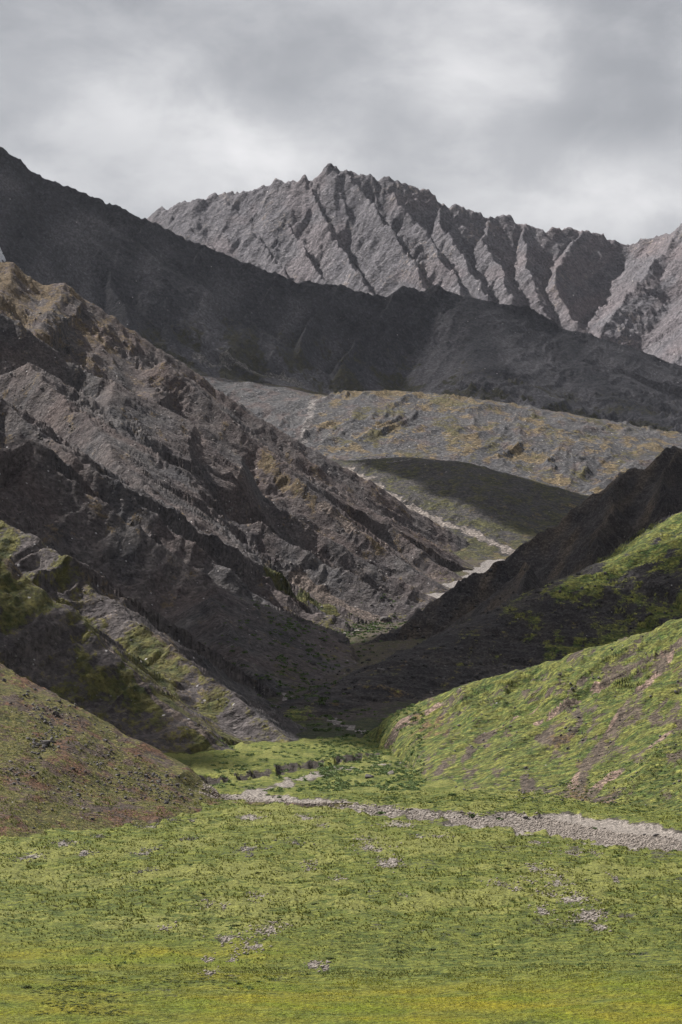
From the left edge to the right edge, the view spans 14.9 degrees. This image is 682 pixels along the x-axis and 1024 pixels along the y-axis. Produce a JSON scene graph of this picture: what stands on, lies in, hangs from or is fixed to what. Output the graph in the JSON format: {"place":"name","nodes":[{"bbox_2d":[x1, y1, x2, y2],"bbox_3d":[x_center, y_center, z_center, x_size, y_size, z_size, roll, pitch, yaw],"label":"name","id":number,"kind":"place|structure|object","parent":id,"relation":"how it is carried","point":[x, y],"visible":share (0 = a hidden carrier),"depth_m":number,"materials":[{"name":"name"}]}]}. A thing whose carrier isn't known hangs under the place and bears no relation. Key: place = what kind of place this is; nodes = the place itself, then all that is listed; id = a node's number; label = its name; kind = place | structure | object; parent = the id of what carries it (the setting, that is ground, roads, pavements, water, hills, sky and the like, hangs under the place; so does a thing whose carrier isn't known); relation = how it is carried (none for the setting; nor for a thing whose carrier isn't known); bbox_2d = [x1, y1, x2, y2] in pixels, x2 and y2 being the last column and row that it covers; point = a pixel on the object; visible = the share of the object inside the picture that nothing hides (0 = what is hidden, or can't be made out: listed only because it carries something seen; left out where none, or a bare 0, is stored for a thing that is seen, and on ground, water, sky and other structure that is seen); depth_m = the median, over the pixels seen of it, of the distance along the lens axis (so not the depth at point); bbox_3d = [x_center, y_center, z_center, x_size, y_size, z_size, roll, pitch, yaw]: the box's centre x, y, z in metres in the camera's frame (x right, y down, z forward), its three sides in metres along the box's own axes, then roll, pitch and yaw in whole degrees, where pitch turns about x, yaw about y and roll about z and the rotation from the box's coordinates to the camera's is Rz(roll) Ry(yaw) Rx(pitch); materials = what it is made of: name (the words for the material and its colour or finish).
{"place":"outdoors","nodes":[
{"label":"outdoors","id":0,"kind":"place"},
{"bbox_2d":[0,248,5,261],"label":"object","id":1,"kind":"structure","parent":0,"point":[2,257],"depth_m":3935.25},
{"bbox_2d":[0,663,352,836],"bbox_3d":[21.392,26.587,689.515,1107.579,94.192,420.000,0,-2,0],"label":"front hill","id":2,"kind":"structure","parent":0,"point":[13,686],"depth_m":601.99,"materials":[{"name":"green plant"}]},
{"bbox_2d":[41,740,50,745],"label":"boulder","id":3,"kind":"object","parent":2,"relation":"on","point":[46,742],"visible":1,"depth_m":609.14,"materials":[{"name":"grey stone"}]},
{"bbox_2d":[52,711,59,716],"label":"boulder","id":4,"kind":"object","parent":2,"relation":"on","point":[56,713],"visible":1,"depth_m":654.30,"materials":[{"name":"stone"}]},
{"bbox_2d":[1,688,218,828],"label":"rubble","id":5,"kind":"object","parent":2,"relation":"on","point":[73,768],"visible":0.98,"depth_m":611.62,"materials":[{"name":"stone"}]},
{"bbox_2d":[0,262,474,753],"bbox_3d":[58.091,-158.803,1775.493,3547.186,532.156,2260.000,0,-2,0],"label":"mountain","id":6,"kind":"structure","parent":0,"point":[43,610],"depth_m":1550.24,"materials":[{"name":"grey stone"}]},
{"bbox_2d":[0,289,449,738],"bbox_3d":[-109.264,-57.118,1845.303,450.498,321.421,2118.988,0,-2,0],"label":"talus blocks","id":7,"kind":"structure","parent":6,"relation":"on","point":[117,542],"depth_m":1435.00,"materials":[{"name":"grey stone"}]},
{"bbox_2d":[380,616,389,620],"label":"boulder","id":8,"kind":"object","parent":6,"relation":"on","point":[384,618],"visible":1,"depth_m":1782.09,"materials":[{"name":"grey stone"}]},
{"bbox_2d":[0,709,681,1023],"bbox_3d":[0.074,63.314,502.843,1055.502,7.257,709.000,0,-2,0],"label":"meadow","id":9,"kind":"structure","parent":0,"point":[278,992],"depth_m":400.69,"materials":[{"name":"green plant"}]},
{"bbox_2d":[3,817,432,878],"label":"dark stones","id":10,"kind":"object","parent":9,"relation":"on","point":[83,853],"visible":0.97,"depth_m":501.12,"materials":[{"name":"grey stone"}]},
{"bbox_2d":[210,701,426,795],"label":"willow thicket","id":11,"kind":"object","parent":9,"relation":"on","point":[326,773],"visible":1,"depth_m":712.83,"materials":[{"name":"green plant"}]},
{"bbox_2d":[0,970,681,1023],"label":"yellow grass","id":12,"kind":"structure","parent":9,"relation":"on","point":[347,982],"depth_m":320.33,"materials":[{"name":"yellow plant"}]},
{"bbox_2d":[0,841,681,1015],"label":"heath","id":13,"kind":"object","parent":9,"relation":"on","point":[109,996],"visible":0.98,"depth_m":354.97,"materials":[{"name":"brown plant"}]},
{"bbox_2d":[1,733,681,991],"bbox_3d":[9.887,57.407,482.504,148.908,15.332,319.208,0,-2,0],"label":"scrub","id":14,"kind":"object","parent":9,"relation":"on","point":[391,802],"visible":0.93,"depth_m":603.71,"materials":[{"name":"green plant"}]},
{"bbox_2d":[365,774,373,778],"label":"boulder","id":15,"kind":"object","parent":9,"relation":"on","point":[367,776],"visible":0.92,"depth_m":687.35,"materials":[{"name":"grey stone"}]},
{"bbox_2d":[154,811,639,978],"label":"stones","id":16,"kind":"object","parent":9,"relation":"on","point":[211,959],"visible":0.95,"depth_m":414.46,"materials":[{"name":"grey stone"}]},
{"bbox_2d":[196,781,681,851],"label":"gravel","id":17,"kind":"structure","parent":9,"relation":"on","point":[569,829],"depth_m":560.48,"materials":[{"name":"grey gravel"}]},
{"bbox_2d":[0,147,681,432],"bbox_3d":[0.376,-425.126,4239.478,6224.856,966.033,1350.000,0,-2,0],"label":"dark mountain","id":18,"kind":"structure","parent":0,"point":[201,310],"depth_m":4116.72,"materials":[{"name":"grey stone"}]},
{"bbox_2d":[0,0,681,244],"label":"sky","id":19,"kind":"structure","parent":0,"point":[543,114],"materials":[{"name":"grey"}]},
{"bbox_2d":[239,381,502,738],"bbox_3d":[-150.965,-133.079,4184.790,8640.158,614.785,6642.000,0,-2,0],"label":"valley floor","id":20,"kind":"structure","parent":0,"point":[354,720],"depth_m":1006.20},
{"bbox_2d":[204,593,412,736],"bbox_3d":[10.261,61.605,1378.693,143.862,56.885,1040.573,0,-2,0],"label":"stream scrub","id":21,"kind":"object","parent":20,"relation":"on","point":[370,626],"visible":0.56,"depth_m":1093.08,"materials":[{"name":"green plant"}]},
{"bbox_2d":[147,163,681,365],"bbox_3d":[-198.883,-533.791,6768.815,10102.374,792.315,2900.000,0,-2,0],"label":"mountain","id":22,"kind":"structure","parent":0,"point":[330,223],"depth_m":6392.03,"materials":[{"name":"grey stone"}]},
{"bbox_2d":[203,376,681,495],"bbox_3d":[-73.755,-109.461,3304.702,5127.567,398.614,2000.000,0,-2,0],"label":"hillside","id":23,"kind":"structure","parent":0,"point":[577,453],"depth_m":3273.75,"materials":[{"name":"grey stone"}]},
{"bbox_2d":[330,457,588,560],"bbox_3d":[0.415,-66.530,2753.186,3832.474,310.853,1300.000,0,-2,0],"label":"dark hill","id":24,"kind":"structure","parent":0,"point":[485,512],"depth_m":2739.15,"materials":[{"name":"grey stone"}]},
{"bbox_2d":[277,446,681,811],"bbox_3d":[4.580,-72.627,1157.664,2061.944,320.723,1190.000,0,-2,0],"label":"hill","id":25,"kind":"structure","parent":0,"point":[627,523],"depth_m":962.01,"materials":[{"name":"green plant"}]},
{"bbox_2d":[376,668,384,672],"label":"boulder","id":26,"kind":"object","parent":25,"relation":"on","point":[380,670],"visible":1,"depth_m":1002.67,"materials":[{"name":"grey stone"}]},
{"bbox_2d":[310,564,681,701],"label":"scree blocks","id":27,"kind":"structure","parent":25,"relation":"on","point":[462,648],"depth_m":1069.37,"materials":[{"name":"grey stone"}]},
{"bbox_2d":[452,633,680,805],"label":"slope stones","id":28,"kind":"object","parent":25,"relation":"on","point":[525,767],"visible":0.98,"depth_m":676.75,"materials":[{"name":"grey stone"}]}
]}

